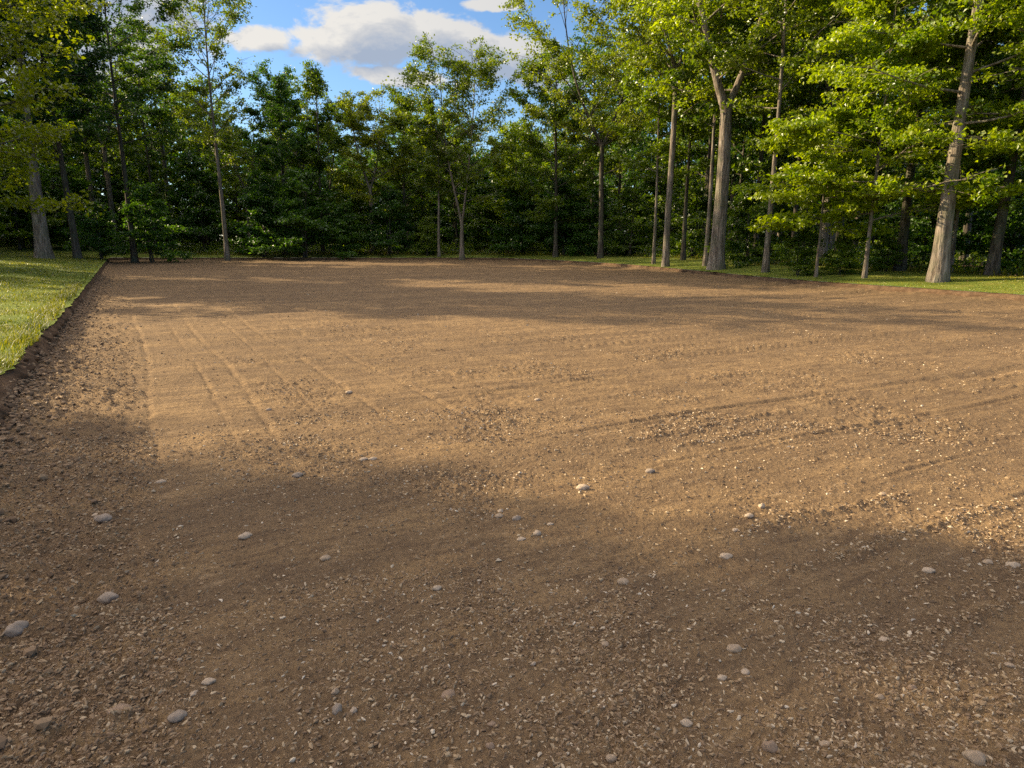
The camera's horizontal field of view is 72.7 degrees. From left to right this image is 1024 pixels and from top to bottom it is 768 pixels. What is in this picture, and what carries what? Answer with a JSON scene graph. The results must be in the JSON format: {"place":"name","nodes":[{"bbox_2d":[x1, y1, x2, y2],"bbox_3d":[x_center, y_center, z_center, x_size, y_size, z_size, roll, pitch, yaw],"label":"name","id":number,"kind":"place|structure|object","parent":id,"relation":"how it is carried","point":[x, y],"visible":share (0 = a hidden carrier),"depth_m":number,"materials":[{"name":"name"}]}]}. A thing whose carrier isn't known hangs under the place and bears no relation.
{"place":"outdoors","nodes":[
{"label":"outdoors","id":0,"kind":"place"},
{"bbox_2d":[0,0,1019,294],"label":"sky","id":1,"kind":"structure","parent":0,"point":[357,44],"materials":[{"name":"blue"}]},
{"bbox_2d":[0,259,1023,767],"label":"dirt field","id":2,"kind":"structure","parent":0,"point":[218,299],"depth_m":4.38,"materials":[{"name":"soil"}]},
{"bbox_2d":[2,620,28,637],"bbox_3d":[-2.058,1.015,2.882,0.069,0.065,0.095,9,15,37],"label":"stone","id":3,"kind":"object","parent":2,"relation":"on","point":[15,628],"visible":0.99,"depth_m":2.87,"materials":[{"name":"grey stone"}]},
{"bbox_2d":[961,749,985,765],"bbox_3d":[1.449,1.172,2.181,0.067,0.050,0.048,5,13,22],"label":"stone","id":4,"kind":"object","parent":2,"relation":"on","point":[976,757],"visible":0.94,"depth_m":2.17,"materials":[{"name":"beige stone"}]},
{"bbox_2d":[0,245,1023,374],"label":"lawn","id":5,"kind":"structure","parent":0,"point":[913,278],"depth_m":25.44,"materials":[{"name":"green plant"}]},
{"bbox_2d":[0,0,60,144],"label":"broadleaf tree","id":6,"kind":"object","parent":5,"relation":"on","point":[8,95],"visible":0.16,"depth_m":37.96,"materials":[{"name":"green plant"}]},
{"bbox_2d":[0,148,68,249],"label":"understorey tree","id":7,"kind":"object","parent":5,"relation":"on","point":[23,231],"visible":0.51,"depth_m":50.75,"materials":[{"name":"green plant"}]},
{"bbox_2d":[0,147,69,247],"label":"understorey tree","id":8,"kind":"object","parent":5,"relation":"on","point":[26,219],"visible":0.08,"depth_m":53.61,"materials":[{"name":"green plant"}]},
{"bbox_2d":[0,102,86,239],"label":"broadleaf tree","id":9,"kind":"object","parent":5,"relation":"on","point":[47,159],"visible":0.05,"depth_m":61.70,"materials":[{"name":"green plant"}]},
{"bbox_2d":[2,79,101,245],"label":"broadleaf tree","id":10,"kind":"object","parent":5,"relation":"on","point":[70,151],"visible":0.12,"depth_m":59.33,"materials":[{"name":"green plant"}]},
{"bbox_2d":[0,0,111,217],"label":"broadleaf tree","id":11,"kind":"object","parent":5,"relation":"on","point":[28,134],"visible":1,"depth_m":24.22,"materials":[{"name":"green plant"}]},
{"bbox_2d":[0,0,123,258],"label":"broadleaf tree","id":12,"kind":"object","parent":5,"relation":"on","point":[42,246],"visible":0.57,"depth_m":38.32,"materials":[{"name":"green plant"}]},
{"bbox_2d":[0,0,127,258],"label":"broadleaf tree","id":13,"kind":"object","parent":5,"relation":"on","point":[74,115],"visible":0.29,"depth_m":41.14,"materials":[{"name":"green plant"}]},
{"bbox_2d":[31,161,114,240],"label":"understorey tree","id":14,"kind":"object","parent":5,"relation":"on","point":[57,193],"visible":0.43,"depth_m":54.57,"materials":[{"name":"green plant"}]},
{"bbox_2d":[15,3,140,244],"bbox_3d":[-34.708,-20.814,56.161,7.758,20.134,9.861,-1,12,-7],"label":"broadleaf tree","id":15,"kind":"object","parent":5,"relation":"on","point":[87,166],"visible":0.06,"depth_m":57.18,"materials":[{"name":"green plant"}]},
{"bbox_2d":[58,201,131,258],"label":"shrub","id":16,"kind":"object","parent":5,"relation":"on","point":[95,235],"visible":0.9,"depth_m":44.61,"materials":[{"name":"green plant"}]},
{"bbox_2d":[33,13,165,246],"bbox_3d":[-32.670,-19.575,54.974,7.586,18.498,9.643,5,13,22],"label":"broadleaf tree","id":17,"kind":"object","parent":5,"relation":"on","point":[103,144],"visible":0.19,"depth_m":55.73,"materials":[{"name":"green plant"}]},
{"bbox_2d":[68,98,149,240],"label":"broadleaf tree","id":18,"kind":"object","parent":5,"relation":"on","point":[97,155],"visible":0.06,"depth_m":65.48,"materials":[{"name":"green plant"}]},
{"bbox_2d":[18,0,201,262],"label":"broadleaf tree","id":19,"kind":"object","parent":5,"relation":"on","point":[136,8],"visible":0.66,"depth_m":44.23,"materials":[{"name":"green plant"}]},
{"bbox_2d":[84,164,144,248],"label":"understorey tree","id":20,"kind":"object","parent":5,"relation":"on","point":[119,197],"visible":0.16,"depth_m":61.92,"materials":[{"name":"green plant"}]},
{"bbox_2d":[88,59,195,251],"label":"broadleaf tree","id":21,"kind":"object","parent":5,"relation":"on","point":[178,146],"visible":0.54,"depth_m":55.41,"materials":[{"name":"green plant"}]},
{"bbox_2d":[105,169,194,251],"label":"understorey tree","id":22,"kind":"object","parent":5,"relation":"on","point":[144,177],"visible":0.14,"depth_m":59.27,"materials":[{"name":"green plant"}]},
{"bbox_2d":[107,180,198,262],"bbox_3d":[-24.095,-10.800,46.605,5.357,5.344,5.411,-6,13,-25],"label":"shrub","id":23,"kind":"object","parent":5,"relation":"on","point":[156,208],"visible":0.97,"depth_m":45.71,"materials":[{"name":"green plant"}]},
{"bbox_2d":[106,13,200,249],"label":"broadleaf tree","id":24,"kind":"object","parent":5,"relation":"on","point":[163,151],"visible":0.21,"depth_m":62.38,"materials":[{"name":"green plant"}]},
{"bbox_2d":[134,0,256,259],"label":"broadleaf tree","id":25,"kind":"object","parent":5,"relation":"on","point":[218,32],"visible":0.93,"depth_m":47.58,"materials":[{"name":"green plant"}]},
{"bbox_2d":[159,91,234,244],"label":"broadleaf tree","id":26,"kind":"object","parent":5,"relation":"on","point":[197,118],"visible":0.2,"depth_m":61.94,"materials":[{"name":"green plant"}]},
{"bbox_2d":[152,149,245,250],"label":"understorey tree","id":27,"kind":"object","parent":5,"relation":"on","point":[188,191],"visible":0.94,"depth_m":56.05,"materials":[{"name":"green plant"}]},
{"bbox_2d":[165,72,236,170],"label":"broadleaf tree","id":28,"kind":"object","parent":5,"relation":"on","point":[220,103],"visible":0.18,"depth_m":75.67,"materials":[{"name":"green plant"}]},
{"bbox_2d":[175,181,229,243],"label":"understorey tree","id":29,"kind":"object","parent":5,"relation":"on","point":[184,214],"visible":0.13,"depth_m":71.77,"materials":[{"name":"green plant"}]},
{"bbox_2d":[201,123,268,242],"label":"broadleaf tree","id":30,"kind":"object","parent":5,"relation":"on","point":[226,195],"visible":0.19,"depth_m":60.13,"materials":[{"name":"green plant"}]},
{"bbox_2d":[198,108,284,248],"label":"broadleaf tree","id":31,"kind":"object","parent":5,"relation":"on","point":[228,146],"visible":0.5,"depth_m":54.11,"materials":[{"name":"green plant"}]},
{"bbox_2d":[212,177,276,243],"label":"understorey tree","id":32,"kind":"object","parent":5,"relation":"on","point":[234,213],"visible":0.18,"depth_m":63.12,"materials":[{"name":"green plant"}]},
{"bbox_2d":[217,176,300,256],"bbox_3d":[-18.970,-12.277,51.677,6.160,6.146,6.222,1,12,5],"label":"shrub","id":33,"kind":"object","parent":5,"relation":"on","point":[251,200],"visible":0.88,"depth_m":50.98,"materials":[{"name":"green plant"}]},
{"bbox_2d":[230,58,327,254],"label":"broadleaf tree","id":34,"kind":"object","parent":5,"relation":"on","point":[273,112],"visible":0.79,"depth_m":51.63,"materials":[{"name":"green plant"}]},
{"bbox_2d":[246,101,322,246],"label":"broadleaf tree","id":35,"kind":"object","parent":5,"relation":"on","point":[272,137],"visible":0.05,"depth_m":61.03,"materials":[{"name":"green plant"}]},
{"bbox_2d":[258,75,341,251],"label":"broadleaf tree","id":36,"kind":"object","parent":5,"relation":"on","point":[303,107],"visible":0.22,"depth_m":56.64,"materials":[{"name":"green plant"}]},
{"bbox_2d":[247,167,354,256],"bbox_3d":[-15.050,-12.358,50.911,7.570,6.764,7.229,2,12,8],"label":"shrub","id":37,"kind":"object","parent":5,"relation":"on","point":[294,216],"visible":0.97,"depth_m":50.33,"materials":[{"name":"green plant"}]},
{"bbox_2d":[286,59,355,253],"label":"broadleaf tree","id":38,"kind":"object","parent":5,"relation":"on","point":[331,110],"visible":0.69,"depth_m":53.15,"materials":[{"name":"green plant"}]},
{"bbox_2d":[307,122,355,250],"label":"broadleaf tree","id":39,"kind":"object","parent":5,"relation":"on","point":[327,183],"visible":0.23,"depth_m":62.27,"materials":[{"name":"green plant"}]},
{"bbox_2d":[316,201,374,259],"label":"shrub","id":40,"kind":"object","parent":5,"relation":"on","point":[340,211],"visible":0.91,"depth_m":51.42,"materials":[{"name":"green plant"}]},
{"bbox_2d":[328,171,388,249],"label":"understorey tree","id":41,"kind":"object","parent":5,"relation":"on","point":[357,207],"visible":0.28,"depth_m":57.30,"materials":[{"name":"green plant"}]},
{"bbox_2d":[311,79,425,253],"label":"broadleaf tree","id":42,"kind":"object","parent":5,"relation":"on","point":[353,123],"visible":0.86,"depth_m":52.77,"materials":[{"name":"green plant"}]},
{"bbox_2d":[356,189,428,254],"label":"shrub","id":43,"kind":"object","parent":5,"relation":"on","point":[399,224],"visible":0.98,"depth_m":53.40,"materials":[{"name":"green plant"}]},
{"bbox_2d":[355,84,445,250],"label":"broadleaf tree","id":44,"kind":"object","parent":5,"relation":"on","point":[386,150],"visible":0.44,"depth_m":54.46,"materials":[{"name":"green plant"}]},
{"bbox_2d":[372,103,431,249],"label":"broadleaf tree","id":45,"kind":"object","parent":5,"relation":"on","point":[399,134],"visible":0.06,"depth_m":62.50,"materials":[{"name":"green plant"}]},
{"bbox_2d":[388,132,451,242],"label":"broadleaf tree","id":46,"kind":"object","parent":5,"relation":"on","point":[422,213],"visible":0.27,"depth_m":58.21,"materials":[{"name":"green plant"}]},
{"bbox_2d":[406,216,446,255],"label":"shrub","id":47,"kind":"object","parent":5,"relation":"on","point":[424,226],"visible":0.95,"depth_m":52.68,"materials":[{"name":"green plant"}]},
{"bbox_2d":[408,96,477,256],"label":"broadleaf tree","id":48,"kind":"object","parent":5,"relation":"on","point":[431,112],"visible":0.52,"depth_m":50.15,"materials":[{"name":"green plant"}]},
{"bbox_2d":[418,103,487,246],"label":"broadleaf tree","id":49,"kind":"object","parent":5,"relation":"on","point":[473,154],"visible":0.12,"depth_m":63.12,"materials":[{"name":"green plant"}]},
{"bbox_2d":[384,32,528,259],"bbox_3d":[-4.084,-16.653,49.471,10.908,15.618,8.375,-9,15,-37],"label":"broadleaf tree","id":50,"kind":"object","parent":5,"relation":"on","point":[458,68],"visible":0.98,"depth_m":48.57,"materials":[{"name":"green plant"}]},
{"bbox_2d":[435,139,484,246],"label":"broadleaf tree","id":51,"kind":"object","parent":5,"relation":"on","point":[455,210],"visible":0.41,"depth_m":59.69,"materials":[{"name":"green plant"}]},
{"bbox_2d":[433,155,512,250],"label":"understorey tree","id":52,"kind":"object","parent":5,"relation":"on","point":[451,231],"visible":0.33,"depth_m":61.90,"materials":[{"name":"green plant"}]},
{"bbox_2d":[454,194,509,251],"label":"shrub","id":53,"kind":"object","parent":5,"relation":"on","point":[477,239],"visible":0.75,"depth_m":56.39,"materials":[{"name":"green plant"}]},
{"bbox_2d":[470,166,541,250],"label":"understorey tree","id":54,"kind":"object","parent":5,"relation":"on","point":[493,187],"visible":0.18,"depth_m":58.35,"materials":[{"name":"green plant"}]},
{"bbox_2d":[0,236,1023,274],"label":"undergrowth","id":55,"kind":"object","parent":5,"relation":"on","point":[860,249],"visible":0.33,"depth_m":51.15,"materials":[{"name":"green plant"}]},
{"bbox_2d":[5,110,1020,251],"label":"distant woods","id":56,"kind":"object","parent":5,"relation":"on","point":[219,241],"visible":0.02,"depth_m":76.87,"materials":[{"name":"green plant"}]},
{"bbox_2d":[474,116,553,252],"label":"broadleaf tree","id":57,"kind":"object","parent":5,"relation":"on","point":[509,160],"visible":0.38,"depth_m":53.88,"materials":[{"name":"green plant"}]},
{"bbox_2d":[482,173,553,251],"bbox_3d":[1.294,-13.034,53.656,7.279,6.504,6.951,-1,12,-4],"label":"shrub","id":58,"kind":"object","parent":5,"relation":"on","point":[523,240],"visible":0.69,"depth_m":52.79,"materials":[{"name":"green plant"}]},
{"bbox_2d":[500,37,613,256],"bbox_3d":[3.023,-15.758,47.958,7.712,14.286,7.632,0,12,0],"label":"broadleaf tree","id":59,"kind":"object","parent":5,"relation":"on","point":[584,174],"visible":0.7,"depth_m":47.00,"materials":[{"name":"green plant"}]},
{"bbox_2d":[523,171,598,256],"bbox_3d":[4.209,-12.246,50.629,6.160,6.146,6.222,5,13,23],"label":"shrub","id":60,"kind":"object","parent":5,"relation":"on","point":[563,213],"visible":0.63,"depth_m":49.54,"materials":[{"name":"green plant"}]},
{"bbox_2d":[527,97,597,182],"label":"broadleaf tree","id":61,"kind":"object","parent":5,"relation":"on","point":[562,133],"visible":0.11,"depth_m":59.92,"materials":[{"name":"green plant"}]},
{"bbox_2d":[539,95,621,246],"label":"broadleaf tree","id":62,"kind":"object","parent":5,"relation":"on","point":[562,160],"visible":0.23,"depth_m":56.84,"materials":[{"name":"green plant"}]},
{"bbox_2d":[499,0,682,257],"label":"broadleaf tree","id":63,"kind":"object","parent":5,"relation":"on","point":[600,68],"visible":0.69,"depth_m":42.99,"materials":[{"name":"green plant"}]},
{"bbox_2d":[544,23,643,246],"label":"broadleaf tree","id":64,"kind":"object","parent":5,"relation":"on","point":[572,81],"visible":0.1,"depth_m":62.32,"materials":[{"name":"green plant"}]},
{"bbox_2d":[562,187,636,254],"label":"shrub","id":65,"kind":"object","parent":5,"relation":"on","point":[584,230],"visible":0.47,"depth_m":48.35,"materials":[{"name":"green plant"}]},
{"bbox_2d":[576,32,668,232],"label":"broadleaf tree","id":66,"kind":"object","parent":5,"relation":"on","point":[619,189],"visible":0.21,"depth_m":59.19,"materials":[{"name":"green plant"}]},
{"bbox_2d":[594,97,652,230],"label":"broadleaf tree","id":67,"kind":"object","parent":5,"relation":"on","point":[627,176],"visible":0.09,"depth_m":72.25,"materials":[{"name":"green plant"}]},
{"bbox_2d":[594,186,662,255],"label":"shrub","id":68,"kind":"object","parent":5,"relation":"on","point":[633,202],"visible":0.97,"depth_m":45.55,"materials":[{"name":"green plant"}]},
{"bbox_2d":[605,33,708,266],"bbox_3d":[7.833,-12.084,36.553,4.768,11.906,4.573,-7,14,-29],"label":"broadleaf tree","id":69,"kind":"object","parent":5,"relation":"on","point":[658,128],"visible":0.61,"depth_m":36.12,"materials":[{"name":"green plant"}]},
{"bbox_2d":[625,157,699,245],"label":"understorey tree","id":70,"kind":"object","parent":5,"relation":"on","point":[651,182],"visible":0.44,"depth_m":61.36,"materials":[{"name":"green plant"}]},
{"bbox_2d":[630,75,705,246],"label":"broadleaf tree","id":71,"kind":"object","parent":5,"relation":"on","point":[649,139],"visible":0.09,"depth_m":69.85,"materials":[{"name":"green plant"}]},
{"bbox_2d":[603,0,754,267],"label":"broadleaf tree","id":72,"kind":"object","parent":5,"relation":"on","point":[649,59],"visible":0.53,"depth_m":33.02,"materials":[{"name":"green plant"}]},
{"bbox_2d":[644,179,736,256],"bbox_3d":[10.925,-10.035,42.839,5.020,5.025,4.647,-11,16,-43],"label":"shrub","id":73,"kind":"object","parent":5,"relation":"on","point":[695,238],"visible":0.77,"depth_m":42.20,"materials":[{"name":"green plant"}]},
{"bbox_2d":[642,0,741,259],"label":"broadleaf tree","id":74,"kind":"object","parent":5,"relation":"on","point":[701,134],"visible":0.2,"depth_m":37.91,"materials":[{"name":"green plant"}]},
{"bbox_2d":[648,80,755,234],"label":"broadleaf tree","id":75,"kind":"object","parent":5,"relation":"on","point":[701,151],"visible":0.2,"depth_m":48.04,"materials":[{"name":"green plant"}]},
{"bbox_2d":[654,0,786,255],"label":"broadleaf tree","id":76,"kind":"object","parent":5,"relation":"on","point":[707,139],"visible":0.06,"depth_m":44.96,"materials":[{"name":"green plant"}]},
{"bbox_2d":[661,0,787,265],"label":"broadleaf tree","id":77,"kind":"object","parent":5,"relation":"on","point":[697,121],"visible":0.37,"depth_m":32.24,"materials":[{"name":"green plant"}]},
{"bbox_2d":[605,0,847,271],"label":"broadleaf tree","id":78,"kind":"object","parent":5,"relation":"on","point":[716,259],"visible":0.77,"depth_m":29.82,"materials":[{"name":"green plant"}]},
{"bbox_2d":[695,65,787,241],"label":"broadleaf tree","id":79,"kind":"object","parent":5,"relation":"on","point":[740,150],"visible":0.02,"depth_m":49.92,"materials":[{"name":"green plant"}]},
{"bbox_2d":[705,183,790,267],"bbox_3d":[11.017,-7.310,32.355,3.669,3.967,3.963,-6,13,-28],"label":"shrub","id":80,"kind":"object","parent":5,"relation":"on","point":[745,207],"visible":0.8,"depth_m":32.15,"materials":[{"name":"green plant"}]},
{"bbox_2d":[678,0,834,260],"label":"broadleaf tree","id":81,"kind":"object","parent":5,"relation":"on","point":[745,167],"visible":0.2,"depth_m":34.06,"materials":[{"name":"green plant"}]},
{"bbox_2d":[682,0,854,272],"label":"broadleaf tree","id":82,"kind":"object","parent":5,"relation":"on","point":[747,11],"visible":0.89,"depth_m":26.87,"materials":[{"name":"green plant"}]},
{"bbox_2d":[726,146,820,248],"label":"understorey tree","id":83,"kind":"object","parent":5,"relation":"on","point":[779,208],"visible":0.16,"depth_m":43.66,"materials":[{"name":"green plant"}]},
{"bbox_2d":[771,227,825,275],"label":"shrub","id":84,"kind":"object","parent":5,"relation":"on","point":[804,263],"visible":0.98,"depth_m":25.64,"materials":[{"name":"green plant"}]},
{"bbox_2d":[742,17,872,254],"bbox_3d":[16.319,-15.245,38.578,7.819,16.918,8.778,10,16,40],"label":"broadleaf tree","id":85,"kind":"object","parent":5,"relation":"on","point":[754,141],"visible":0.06,"depth_m":38.14,"materials":[{"name":"green plant"}]},
{"bbox_2d":[746,119,911,276],"bbox_3d":[11.066,-6.338,24.318,5.296,5.650,3.558,8,14,32],"label":"sapling","id":86,"kind":"object","parent":5,"relation":"on","point":[828,161],"visible":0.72,"depth_m":23.96,"materials":[{"name":"green plant"}]},
{"bbox_2d":[819,233,862,274],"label":"shrub","id":87,"kind":"object","parent":5,"relation":"on","point":[840,244],"visible":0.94,"depth_m":24.86,"materials":[{"name":"green plant"}]},
{"bbox_2d":[757,0,925,258],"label":"broadleaf tree","id":88,"kind":"object","parent":5,"relation":"on","point":[806,86],"visible":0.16,"depth_m":30.76,"materials":[{"name":"green plant"}]},
{"bbox_2d":[770,4,929,253],"bbox_3d":[17.861,-14.780,35.158,9.541,17.360,9.566,1,12,4],"label":"broadleaf tree","id":89,"kind":"object","parent":5,"relation":"on","point":[857,157],"visible":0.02,"depth_m":35.74,"materials":[{"name":"green plant"}]},
{"bbox_2d":[732,0,1018,277],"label":"sapling","id":90,"kind":"object","parent":5,"relation":"on","point":[788,131],"visible":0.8,"depth_m":22.04,"materials":[{"name":"green plant"}]},
{"bbox_2d":[819,151,934,251],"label":"understorey tree","id":91,"kind":"object","parent":5,"relation":"on","point":[903,170],"visible":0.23,"depth_m":44.20,"materials":[{"name":"green plant"}]},
{"bbox_2d":[869,235,908,271],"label":"shrub","id":92,"kind":"object","parent":5,"relation":"on","point":[889,243],"visible":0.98,"depth_m":25.08,"materials":[{"name":"green plant"}]},
{"bbox_2d":[813,0,1023,289],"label":"broadleaf tree","id":93,"kind":"object","parent":5,"relation":"on","point":[975,25],"visible":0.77,"depth_m":20.66,"materials":[{"name":"green plant"}]},
{"bbox_2d":[835,0,1010,270],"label":"broadleaf tree","id":94,"kind":"object","parent":5,"relation":"on","point":[903,233],"visible":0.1,"depth_m":23.16,"materials":[{"name":"green plant"}]},
{"bbox_2d":[857,160,990,268],"bbox_3d":[15.867,-6.329,26.484,4.286,4.276,4.329,-7,14,-31],"label":"shrub","id":95,"kind":"object","parent":5,"relation":"on","point":[918,231],"visible":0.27,"depth_m":26.37,"materials":[{"name":"green plant"}]},
{"bbox_2d":[825,0,1023,209],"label":"broadleaf tree","id":96,"kind":"object","parent":5,"relation":"on","point":[1003,140],"visible":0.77,"depth_m":20.38,"materials":[{"name":"green plant"}]},
{"bbox_2d":[888,6,1023,272],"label":"sapling","id":97,"kind":"object","parent":5,"relation":"on","point":[968,163],"visible":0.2,"depth_m":22.41,"materials":[{"name":"green plant"}]},
{"bbox_2d":[902,0,1022,265],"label":"broadleaf tree","id":98,"kind":"object","parent":5,"relation":"on","point":[966,228],"visible":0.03,"depth_m":29.12,"materials":[{"name":"green plant"}]},
{"bbox_2d":[930,0,1023,274],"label":"broadleaf tree","id":99,"kind":"object","parent":5,"relation":"on","point":[993,261],"visible":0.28,"depth_m":22.15,"materials":[{"name":"green plant"}]},
{"bbox_2d":[957,166,1023,272],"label":"shrub","id":100,"kind":"object","parent":5,"relation":"on","point":[1012,242],"visible":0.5,"depth_m":25.09,"materials":[{"name":"green plant"}]},
{"bbox_2d":[984,215,1023,236],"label":"understorey tree","id":101,"kind":"object","parent":5,"relation":"on","point":[1018,225],"visible":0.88,"depth_m":24.13,"materials":[{"name":"green plant"}]},
{"bbox_2d":[0,257,1023,425],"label":"earth bank","id":102,"kind":"structure","parent":0,"point":[19,371],"depth_m":19.34,"materials":[{"name":"brown soil"}]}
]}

